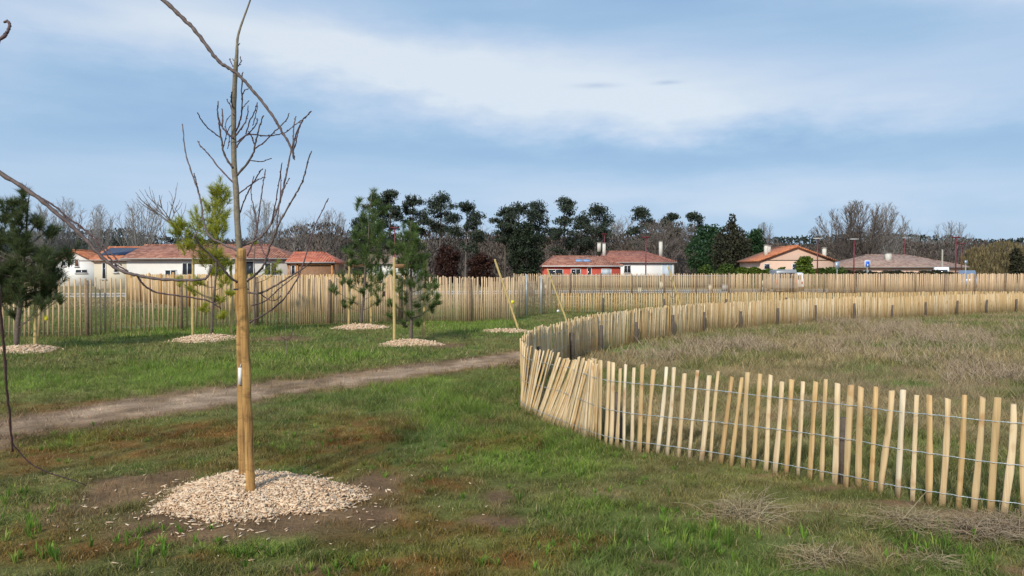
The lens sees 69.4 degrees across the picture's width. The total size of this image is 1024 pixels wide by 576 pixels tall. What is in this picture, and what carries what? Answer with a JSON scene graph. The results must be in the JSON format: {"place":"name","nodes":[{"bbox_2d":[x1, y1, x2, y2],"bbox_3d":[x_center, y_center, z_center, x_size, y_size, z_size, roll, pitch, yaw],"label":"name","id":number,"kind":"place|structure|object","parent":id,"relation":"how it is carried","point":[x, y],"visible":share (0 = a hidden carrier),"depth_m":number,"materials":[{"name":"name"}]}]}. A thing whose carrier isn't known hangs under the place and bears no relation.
{"place":"outdoors","nodes":[
{"label":"outdoors","id":0,"kind":"place"},
{"bbox_2d":[0,280,1023,575],"bbox_3d":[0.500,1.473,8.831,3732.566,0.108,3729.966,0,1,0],"label":"ground","id":1,"kind":"structure","parent":0,"point":[294,524],"depth_m":6.06,"materials":[{"name":"plant"}]},
{"bbox_2d":[9,279,36,344],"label":"tree stakes","id":2,"kind":"object","parent":1,"relation":"on","point":[34,331],"visible":0.5,"depth_m":16.00,"materials":[{"name":"brown wood"}]},
{"bbox_2d":[0,344,64,353],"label":"mulch mound","id":3,"kind":"object","parent":1,"relation":"on","point":[23,348],"visible":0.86,"depth_m":15.46,"materials":[{"name":"brown wood"}]},
{"bbox_2d":[0,182,83,344],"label":"young pine","id":4,"kind":"object","parent":3,"relation":"on","point":[16,291],"visible":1,"depth_m":15.63,"materials":[{"name":"green plant"}]},
{"bbox_2d":[9,201,64,265],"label":"bare tree","id":5,"kind":"object","parent":1,"relation":"on","point":[39,242],"visible":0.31,"depth_m":149.58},
{"bbox_2d":[43,197,88,250],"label":"bare tree","id":6,"kind":"object","parent":1,"relation":"on","point":[65,237],"visible":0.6,"depth_m":154.21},
{"bbox_2d":[56,249,100,285],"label":"cream house","id":7,"kind":"structure","parent":1,"relation":"on","point":[82,268],"depth_m":95.97,"materials":[{"name":"paint"}]},
{"bbox_2d":[74,269,88,273],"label":"window","id":8,"kind":"structure","parent":7,"relation":"in","point":[77,271],"depth_m":95.91,"materials":[{"name":"clear glass"}]},
{"bbox_2d":[82,204,118,250],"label":"bare tree","id":9,"kind":"object","parent":1,"relation":"on","point":[97,230],"visible":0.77,"depth_m":149.78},
{"bbox_2d":[88,246,141,288],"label":"solar house","id":10,"kind":"structure","parent":1,"relation":"on","point":[103,269],"depth_m":80.00,"materials":[{"name":"white tile"}]},
{"bbox_2d":[101,263,106,279],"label":"window","id":11,"kind":"structure","parent":10,"relation":"in","point":[103,264],"depth_m":79.94,"materials":[{"name":"clear glass"}]},
{"bbox_2d":[106,198,164,245],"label":"bare tree","id":12,"kind":"object","parent":1,"relation":"on","point":[135,241],"visible":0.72,"depth_m":119.42,"materials":[{"name":"plant"}]},
{"bbox_2d":[0,0,294,485],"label":"arching tree","id":13,"kind":"object","parent":1,"relation":"on","point":[64,218],"visible":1,"depth_m":4.76,"materials":[{"name":"brown plant"}]},
{"bbox_2d":[136,182,203,243],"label":"bare tree","id":14,"kind":"object","parent":1,"relation":"on","point":[167,218],"visible":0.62,"depth_m":100.54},
{"bbox_2d":[164,333,235,342],"bbox_3d":[-7.599,1.232,18.359,1.676,0.223,1.774,0,1,0],"label":"mulch mound","id":15,"kind":"object","parent":1,"relation":"on","point":[202,338],"visible":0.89,"depth_m":18.05,"materials":[{"name":"brown wood"}]},
{"bbox_2d":[165,175,234,333],"bbox_3d":[-7.904,-0.799,18.913,1.951,4.291,1.276,0,1,-9],"label":"young pine","id":16,"kind":"object","parent":1,"relation":"on","point":[217,221],"visible":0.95,"depth_m":18.92,"materials":[{"name":"green plant"}]},
{"bbox_2d":[120,238,292,292],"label":"long white house","id":17,"kind":"structure","parent":1,"relation":"on","point":[162,259],"depth_m":61.98,"materials":[{"name":"paint"}]},
{"bbox_2d":[182,263,191,274],"bbox_3d":[-27.183,-1.583,61.951,0.900,1.100,0.060,0,1,0],"label":"window","id":18,"kind":"structure","parent":17,"relation":"in","point":[186,267],"depth_m":61.96,"materials":[{"name":"clear glass"}]},
{"bbox_2d":[246,261,253,278],"bbox_3d":[-21.983,-1.483,61.953,0.800,1.600,0.060,0,1,0],"label":"window","id":19,"kind":"structure","parent":17,"relation":"in","point":[249,264],"depth_m":61.96,"materials":[{"name":"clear glass"}]},
{"bbox_2d":[263,263,277,276],"bbox_3d":[-20.183,-1.547,61.911,1.260,1.170,0.140,0,1,0],"label":"window","id":20,"kind":"structure","parent":17,"relation":"in","point":[266,265],"depth_m":61.96,"materials":[{"name":"clear glass"}]},
{"bbox_2d":[191,258,233,334],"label":"tree stakes","id":21,"kind":"object","parent":1,"relation":"on","point":[192,304],"visible":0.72,"depth_m":19.05,"materials":[{"name":"brown wood"}]},
{"bbox_2d":[19,468,488,572],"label":"chip litter","id":22,"kind":"object","parent":1,"relation":"on","point":[258,521],"visible":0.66,"depth_m":4.87,"materials":[{"name":"brown wood"}]},
{"bbox_2d":[182,0,328,322],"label":"bare sapling","id":23,"kind":"object","parent":1,"relation":"on","point":[234,181],"visible":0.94,"depth_m":5.45,"materials":[{"name":"brown plant"}]},
{"bbox_2d":[0,275,513,336],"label":"tall paling fence","id":24,"kind":"object","parent":1,"relation":"on","point":[469,307],"visible":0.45,"depth_m":23.77,"materials":[{"name":"wood"}]},
{"bbox_2d":[125,469,396,529],"bbox_3d":[-1.873,1.494,5.564,1.812,0.200,1.501,0,1,-22],"label":"mulch mound","id":25,"kind":"object","parent":1,"relation":"on","point":[224,494],"visible":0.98,"depth_m":5.22,"materials":[{"name":"beige wood"}]},
{"bbox_2d":[233,248,255,493],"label":"tree stakes","id":26,"kind":"object","parent":25,"relation":"on","point":[245,440],"visible":0.97,"depth_m":5.24,"materials":[{"name":"yellow wood"}]},
{"bbox_2d":[238,364,241,384],"bbox_3d":[-2.055,0.651,5.591,0.025,0.161,0.014,0,1,-15],"label":"plant label","id":27,"kind":"object","parent":26,"relation":"attached to","point":[239,376],"visible":0.89,"depth_m":5.58,"materials":[{"name":"white plastic"}]},
{"bbox_2d":[248,240,282,327],"bbox_3d":[-7.488,-0.156,22.518,1.117,2.870,0.606,0,1,-17],"label":"young pine","id":28,"kind":"object","parent":1,"relation":"on","point":[266,272],"visible":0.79,"depth_m":22.42,"materials":[{"name":"green plant"}]},
{"bbox_2d":[241,199,293,249],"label":"bare tree","id":29,"kind":"object","parent":1,"relation":"on","point":[264,221],"visible":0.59,"depth_m":129.12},
{"bbox_2d":[126,272,409,313],"bbox_3d":[-15.227,0.123,36.902,26.196,1.813,3.278,1,1,40],"label":"golden paling fence","id":30,"kind":"object","parent":1,"relation":"on","point":[172,275],"visible":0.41,"depth_m":31.66,"materials":[{"name":"wood"}]},
{"bbox_2d":[278,214,331,251],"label":"bare tree","id":31,"kind":"object","parent":1,"relation":"on","point":[300,239],"visible":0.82,"depth_m":151.85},
{"bbox_2d":[285,252,345,291],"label":"wooden shed","id":32,"kind":"structure","parent":1,"relation":"on","point":[322,263],"depth_m":60.99,"materials":[{"name":"red tile"}]},
{"bbox_2d":[317,208,351,258],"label":"bare tree","id":33,"kind":"object","parent":1,"relation":"on","point":[331,236],"visible":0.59,"depth_m":159.57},
{"bbox_2d":[337,217,372,276],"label":"tall pine","id":34,"kind":"object","parent":1,"relation":"on","point":[352,243],"visible":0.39,"depth_m":148.62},
{"bbox_2d":[348,259,371,323],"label":"tree stakes","id":35,"kind":"object","parent":1,"relation":"on","point":[362,265],"visible":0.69,"depth_m":22.96,"materials":[{"name":"brown wood"}]},
{"bbox_2d":[331,322,389,329],"bbox_3d":[-4.557,1.146,22.144,1.796,0.215,1.456,0,1,0],"label":"mulch mound","id":36,"kind":"object","parent":1,"relation":"on","point":[352,326],"visible":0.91,"depth_m":21.90,"materials":[{"name":"brown wood"}]},
{"bbox_2d":[328,185,393,323],"bbox_3d":[-4.677,-0.962,22.721,2.200,4.487,1.451,0,1,0],"label":"young pine","id":37,"kind":"object","parent":1,"relation":"on","point":[371,232],"visible":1,"depth_m":22.66,"materials":[{"name":"green plant"}]},
{"bbox_2d":[354,192,394,250],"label":"tall pine","id":38,"kind":"object","parent":1,"relation":"on","point":[373,210],"visible":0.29,"depth_m":143.56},
{"bbox_2d":[372,189,404,253],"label":"tall pine","id":39,"kind":"object","parent":1,"relation":"on","point":[389,195],"visible":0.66,"depth_m":140.82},
{"bbox_2d":[368,254,420,282],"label":"grey roofed house","id":40,"kind":"structure","parent":1,"relation":"on","point":[390,261],"depth_m":119.98,"materials":[{"name":"tile"}]},
{"bbox_2d":[376,338,445,346],"bbox_3d":[-2.362,1.269,17.398,1.658,0.221,1.373,0,1,0],"label":"mulch mound","id":41,"kind":"object","parent":1,"relation":"on","point":[407,341],"visible":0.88,"depth_m":17.05,"materials":[{"name":"brown wood"}]},
{"bbox_2d":[393,257,426,339],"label":"tree stakes","id":42,"kind":"object","parent":41,"relation":"on","point":[395,265],"visible":0.75,"depth_m":17.31,"materials":[{"name":"brown wood"}]},
{"bbox_2d":[384,219,442,338],"bbox_3d":[-2.349,-0.159,17.745,1.522,3.139,1.128,0,1,0],"label":"young pine","id":43,"kind":"object","parent":41,"relation":"on","point":[408,251],"visible":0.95,"depth_m":17.75,"materials":[{"name":"green plant"}]},
{"bbox_2d":[400,192,433,245],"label":"tall pine","id":44,"kind":"object","parent":1,"relation":"on","point":[412,202],"visible":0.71,"depth_m":148.96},
{"bbox_2d":[404,227,453,280],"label":"bare tree","id":45,"kind":"object","parent":1,"relation":"on","point":[430,246],"visible":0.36,"depth_m":166.75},
{"bbox_2d":[420,190,462,278],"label":"tall pine","id":46,"kind":"object","parent":1,"relation":"on","point":[438,204],"visible":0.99,"depth_m":143.50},
{"bbox_2d":[433,245,460,283],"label":"maroon bush","id":47,"kind":"object","parent":1,"relation":"on","point":[448,266],"visible":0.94,"depth_m":87.40,"materials":[{"name":"brown plant"}]},
{"bbox_2d":[424,221,494,254],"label":"bare tree","id":48,"kind":"object","parent":1,"relation":"on","point":[465,239],"visible":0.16,"depth_m":164.63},
{"bbox_2d":[445,200,487,280],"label":"tall pine","id":49,"kind":"object","parent":1,"relation":"on","point":[473,220],"visible":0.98,"depth_m":138.79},
{"bbox_2d":[466,252,495,286],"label":"maroon bush","id":50,"kind":"object","parent":1,"relation":"on","point":[480,263],"visible":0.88,"depth_m":89.41,"materials":[{"name":"brown plant"}]},
{"bbox_2d":[487,204,517,277],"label":"tall pine","id":51,"kind":"object","parent":1,"relation":"on","point":[503,225],"visible":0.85,"depth_m":148.54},
{"bbox_2d":[494,259,518,328],"bbox_3d":[-0.126,0.258,21.226,0.792,2.184,0.067,0,1,8],"label":"support pole","id":52,"kind":"object","parent":1,"relation":"on","point":[507,297],"visible":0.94,"depth_m":21.21,"materials":[{"name":"brown wood"}]},
{"bbox_2d":[483,328,533,332],"bbox_3d":[-0.173,1.195,20.712,1.646,0.167,0.995,0,1,0],"label":"mulch mound","id":53,"kind":"object","parent":1,"relation":"on","point":[514,330],"visible":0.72,"depth_m":20.56,"materials":[{"name":"brown wood"}]},
{"bbox_2d":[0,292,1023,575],"bbox_3d":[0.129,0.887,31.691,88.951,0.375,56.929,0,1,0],"label":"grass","id":54,"kind":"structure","parent":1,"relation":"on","point":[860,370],"depth_m":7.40,"materials":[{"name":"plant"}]},
{"bbox_2d":[0,220,1023,280],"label":"bare wood","id":55,"kind":"object","parent":1,"relation":"on","point":[494,250],"visible":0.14,"depth_m":155.37,"materials":[{"name":"plant"}]},
{"bbox_2d":[1,228,1023,255],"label":"pine wood","id":56,"kind":"object","parent":1,"relation":"on","point":[788,240],"visible":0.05,"depth_m":190.01,"materials":[{"name":"plant"}]},
{"bbox_2d":[499,201,539,271],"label":"tall pine","id":57,"kind":"object","parent":1,"relation":"on","point":[519,208],"visible":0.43,"depth_m":150.31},
{"bbox_2d":[505,222,547,281],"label":"evergreen oak","id":58,"kind":"object","parent":1,"relation":"on","point":[522,243],"visible":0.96,"depth_m":117.09,"materials":[{"name":"green plant"}]},
{"bbox_2d":[516,274,551,317],"bbox_3d":[0.797,0.319,28.770,0.241,1.714,3.332,1,1,26],"label":"short paling return","id":59,"kind":"object","parent":1,"relation":"on","point":[520,308],"visible":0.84,"depth_m":28.96,"materials":[{"name":"wood"}]},
{"bbox_2d":[524,199,555,274],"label":"tall pine","id":60,"kind":"object","parent":1,"relation":"on","point":[541,218],"visible":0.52,"depth_m":154.17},
{"bbox_2d":[547,269,567,324],"bbox_3d":[1.479,0.340,23.584,0.762,1.920,0.066,0,1,9],"label":"support pole","id":61,"kind":"object","parent":1,"relation":"on","point":[557,296],"visible":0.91,"depth_m":23.57,"materials":[{"name":"brown wood"}]},
{"bbox_2d":[548,195,580,255],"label":"tall pine","id":62,"kind":"object","parent":1,"relation":"on","point":[567,208],"visible":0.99,"depth_m":144.01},
{"bbox_2d":[565,213,596,255],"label":"tall pine","id":63,"kind":"object","parent":1,"relation":"on","point":[586,232],"visible":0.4,"depth_m":154.35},
{"bbox_2d":[540,256,623,274],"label":"red house","id":64,"kind":"structure","parent":1,"relation":"on","point":[577,265],"depth_m":95.98,"materials":[{"name":"tile"}]},
{"bbox_2d":[548,269,562,274],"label":"window","id":65,"kind":"structure","parent":64,"relation":"in","point":[552,271],"depth_m":95.96,"materials":[{"name":"clear glass"}]},
{"bbox_2d":[572,202,616,255],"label":"tall pine","id":66,"kind":"object","parent":1,"relation":"on","point":[597,211],"visible":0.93,"depth_m":144.16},
{"bbox_2d":[590,215,637,250],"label":"bare tree","id":67,"kind":"object","parent":1,"relation":"on","point":[617,228],"visible":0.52,"depth_m":163.64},
{"bbox_2d":[537,275,735,286],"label":"garden wall","id":68,"kind":"structure","parent":1,"relation":"on","point":[719,278],"depth_m":85.90,"materials":[{"name":"paint"}]},
{"bbox_2d":[597,241,676,274],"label":"white house","id":69,"kind":"structure","parent":1,"relation":"on","point":[633,262],"depth_m":103.98,"materials":[{"name":"paint"}]},
{"bbox_2d":[623,265,631,273],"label":"window","id":70,"kind":"structure","parent":69,"relation":"in","point":[627,268],"depth_m":103.93,"materials":[{"name":"clear glass"}]},
{"bbox_2d":[662,263,672,274],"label":"window","id":71,"kind":"structure","parent":69,"relation":"in","point":[665,270],"depth_m":103.93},
{"bbox_2d":[624,205,658,249],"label":"tall pine","id":72,"kind":"object","parent":1,"relation":"on","point":[642,213],"visible":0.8,"depth_m":149.16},
{"bbox_2d":[611,219,678,255],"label":"bare tree","id":73,"kind":"object","parent":1,"relation":"on","point":[640,245],"visible":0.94,"depth_m":129.82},
{"bbox_2d":[659,212,681,259],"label":"tall pine","id":74,"kind":"object","parent":1,"relation":"on","point":[673,216],"visible":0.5,"depth_m":158.84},
{"bbox_2d":[642,222,698,259],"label":"bare tree","id":75,"kind":"object","parent":1,"relation":"on","point":[669,251],"visible":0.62,"depth_m":136.01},
{"bbox_2d":[668,266,681,312],"bbox_3d":[5.835,0.230,26.164,0.665,2.013,0.068,0,1,11],"label":"support pole","id":76,"kind":"object","parent":1,"relation":"on","point":[675,288],"visible":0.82,"depth_m":26.15,"materials":[{"name":"brown wood"}]},
{"bbox_2d":[685,210,706,274],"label":"tall pine","id":77,"kind":"object","parent":1,"relation":"on","point":[691,216],"visible":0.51,"depth_m":164.44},
{"bbox_2d":[684,223,727,274],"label":"broad green tree","id":78,"kind":"object","parent":1,"relation":"on","point":[705,258],"visible":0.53,"depth_m":127.17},
{"bbox_2d":[697,264,716,274],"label":"garden shrub","id":79,"kind":"object","parent":1,"relation":"on","point":[704,269],"visible":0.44,"depth_m":99.60,"materials":[{"name":"green plant"}]},
{"bbox_2d":[715,263,737,274],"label":"garden shrub","id":80,"kind":"object","parent":1,"relation":"on","point":[725,268],"visible":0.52,"depth_m":97.55,"materials":[{"name":"green plant"}]},
{"bbox_2d":[709,213,753,270],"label":"pointed conifer","id":81,"kind":"object","parent":1,"relation":"on","point":[739,242],"visible":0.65,"depth_m":110.93,"materials":[{"name":"green plant"}]},
{"bbox_2d":[672,483,820,528],"bbox_3d":[1.519,1.452,4.972,0.830,0.252,0.619,0,1,-20],"label":"dry weed clump","id":82,"kind":"object","parent":1,"relation":"on","point":[743,512],"visible":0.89,"depth_m":4.94,"materials":[{"name":"plant"}]},
{"bbox_2d":[743,228,767,256],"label":"broad green tree","id":83,"kind":"object","parent":1,"relation":"on","point":[757,243],"visible":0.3,"depth_m":131.05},
{"bbox_2d":[735,267,785,287],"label":"hedge","id":84,"kind":"object","parent":1,"relation":"on","point":[750,270],"visible":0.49,"depth_m":83.53,"materials":[{"name":"green plant"}]},
{"bbox_2d":[755,222,778,246],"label":"bare tree","id":85,"kind":"object","parent":1,"relation":"on","point":[767,236],"visible":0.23,"depth_m":164.04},
{"bbox_2d":[514,273,1023,295],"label":"farthest paling fence","id":86,"kind":"object","parent":1,"relation":"on","point":[867,283],"visible":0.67,"depth_m":58.54,"materials":[{"name":"wood"}]},
{"bbox_2d":[520,293,1023,515],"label":"paling fence","id":87,"kind":"object","parent":1,"relation":"on","point":[537,354],"visible":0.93,"depth_m":6.96,"materials":[{"name":"wood"}]},
{"bbox_2d":[737,245,836,269],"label":"pink house","id":88,"kind":"structure","parent":1,"relation":"on","point":[776,258],"depth_m":88.96,"materials":[{"name":"paint"}]},
{"bbox_2d":[556,291,1022,312],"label":"paling fence","id":89,"kind":"object","parent":1,"relation":"on","point":[724,300],"visible":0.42,"depth_m":30.81,"materials":[{"name":"wood"}]},
{"bbox_2d":[794,256,815,288],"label":"round bush","id":90,"kind":"object","parent":1,"relation":"on","point":[803,264],"visible":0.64,"depth_m":79.53,"materials":[{"name":"green plant"}]},
{"bbox_2d":[755,534,877,572],"bbox_3d":[1.745,1.509,4.202,0.627,0.148,0.544,-1,1,-30],"label":"dry weed clump","id":91,"kind":"object","parent":1,"relation":"on","point":[820,556],"visible":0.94,"depth_m":4.19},
{"bbox_2d":[620,314,1023,386],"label":"dead weeds","id":92,"kind":"object","parent":1,"relation":"on","point":[745,340],"visible":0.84,"depth_m":15.89,"materials":[{"name":"plant"}]},
{"bbox_2d":[813,268,845,287],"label":"hedge","id":93,"kind":"object","parent":1,"relation":"on","point":[821,271],"visible":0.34,"depth_m":84.52,"materials":[{"name":"green plant"}]},
{"bbox_2d":[804,200,901,260],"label":"bare tree","id":94,"kind":"object","parent":1,"relation":"on","point":[869,245],"visible":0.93,"depth_m":123.61,"materials":[{"name":"plant"}]},
{"bbox_2d":[849,239,858,273],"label":"street lamp","id":95,"kind":"object","parent":1,"relation":"on","point":[854,255],"visible":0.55,"depth_m":85.91,"materials":[{"name":"metal"}]},
{"bbox_2d":[870,204,912,253],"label":"bare tree","id":96,"kind":"object","parent":1,"relation":"on","point":[897,248],"visible":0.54,"depth_m":134.41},
{"bbox_2d":[833,253,969,272],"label":"wide roofed house","id":97,"kind":"structure","parent":1,"relation":"on","point":[892,262],"depth_m":112.87,"materials":[{"name":"tile"}]},
{"bbox_2d":[841,501,970,536],"bbox_3d":[2.603,1.486,4.783,0.854,0.151,0.557,0,1,0],"label":"dry weed clump","id":98,"kind":"object","parent":1,"relation":"on","point":[913,517],"visible":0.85,"depth_m":4.80,"materials":[{"name":"plant"}]},
{"bbox_2d":[845,269,969,286],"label":"hedge","id":99,"kind":"object","parent":1,"relation":"on","point":[894,272],"visible":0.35,"depth_m":91.55,"materials":[{"name":"green plant"}]},
{"bbox_2d":[899,226,930,255],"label":"bare tree","id":100,"kind":"object","parent":1,"relation":"on","point":[913,237],"visible":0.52,"depth_m":160.25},
{"bbox_2d":[884,543,974,573],"bbox_3d":[2.376,1.527,4.230,0.562,0.113,0.400,0,1,0],"label":"dry weed clump","id":101,"kind":"object","parent":1,"relation":"on","point":[941,557],"visible":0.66,"depth_m":4.20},
{"bbox_2d":[921,220,974,263],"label":"bare tree","id":102,"kind":"object","parent":1,"relation":"on","point":[948,239],"visible":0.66,"depth_m":154.33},
{"bbox_2d":[951,237,960,284],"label":"street lamp","id":103,"kind":"object","parent":1,"relation":"on","point":[955,254],"visible":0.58,"depth_m":83.91,"materials":[{"name":"metal"}]},
{"bbox_2d":[957,270,976,287],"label":"parked car","id":104,"kind":"object","parent":1,"relation":"on","point":[961,272],"visible":0.23,"depth_m":81.52,"materials":[{"name":"blue paint"}]},
{"bbox_2d":[913,504,1023,551],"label":"dry weed clump","id":105,"kind":"object","parent":1,"relation":"on","point":[979,531],"visible":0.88,"depth_m":4.60,"materials":[{"name":"plant"}]},
{"bbox_2d":[959,239,1023,282],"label":"ochre scrub","id":106,"kind":"object","parent":1,"relation":"on","point":[990,261],"visible":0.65,"depth_m":123.90,"materials":[{"name":"plant"}]},
{"bbox_2d":[970,503,1023,540],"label":"dry weed clump","id":107,"kind":"object","parent":1,"relation":"on","point":[1004,519],"visible":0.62,"depth_m":4.67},
{"bbox_2d":[1008,248,1023,282],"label":"garden shrub","id":108,"kind":"object","parent":1,"relation":"on","point":[1016,265],"visible":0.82,"depth_m":119.58,"materials":[{"name":"green plant"}]},
{"bbox_2d":[0,0,1023,244],"label":"sky","id":109,"kind":"structure","parent":0,"point":[783,114],"materials":[{"name":"blue"}]},
{"bbox_2d":[71,290,966,295],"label":"road","id":110,"kind":"structure","parent":0,"point":[607,291],"depth_m":66.45,"materials":[{"name":"asphalt"}]},
{"bbox_2d":[62,289,1018,294],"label":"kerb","id":111,"kind":"structure","parent":110,"relation":"on","point":[524,291],"depth_m":66.62,"materials":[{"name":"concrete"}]},
{"bbox_2d":[66,290,1018,296],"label":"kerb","id":112,"kind":"structure","parent":110,"relation":"on","point":[566,292],"depth_m":61.09,"materials":[{"name":"concrete"}]},
{"bbox_2d":[767,269,796,290],"bbox_3d":[23.490,-0.626,64.500,1.863,1.955,4.660,0,1,10],"label":"parked van","id":113,"kind":"object","parent":110,"relation":"on","point":[785,271],"visible":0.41,"depth_m":62.33,"materials":[{"name":"grey paint"}]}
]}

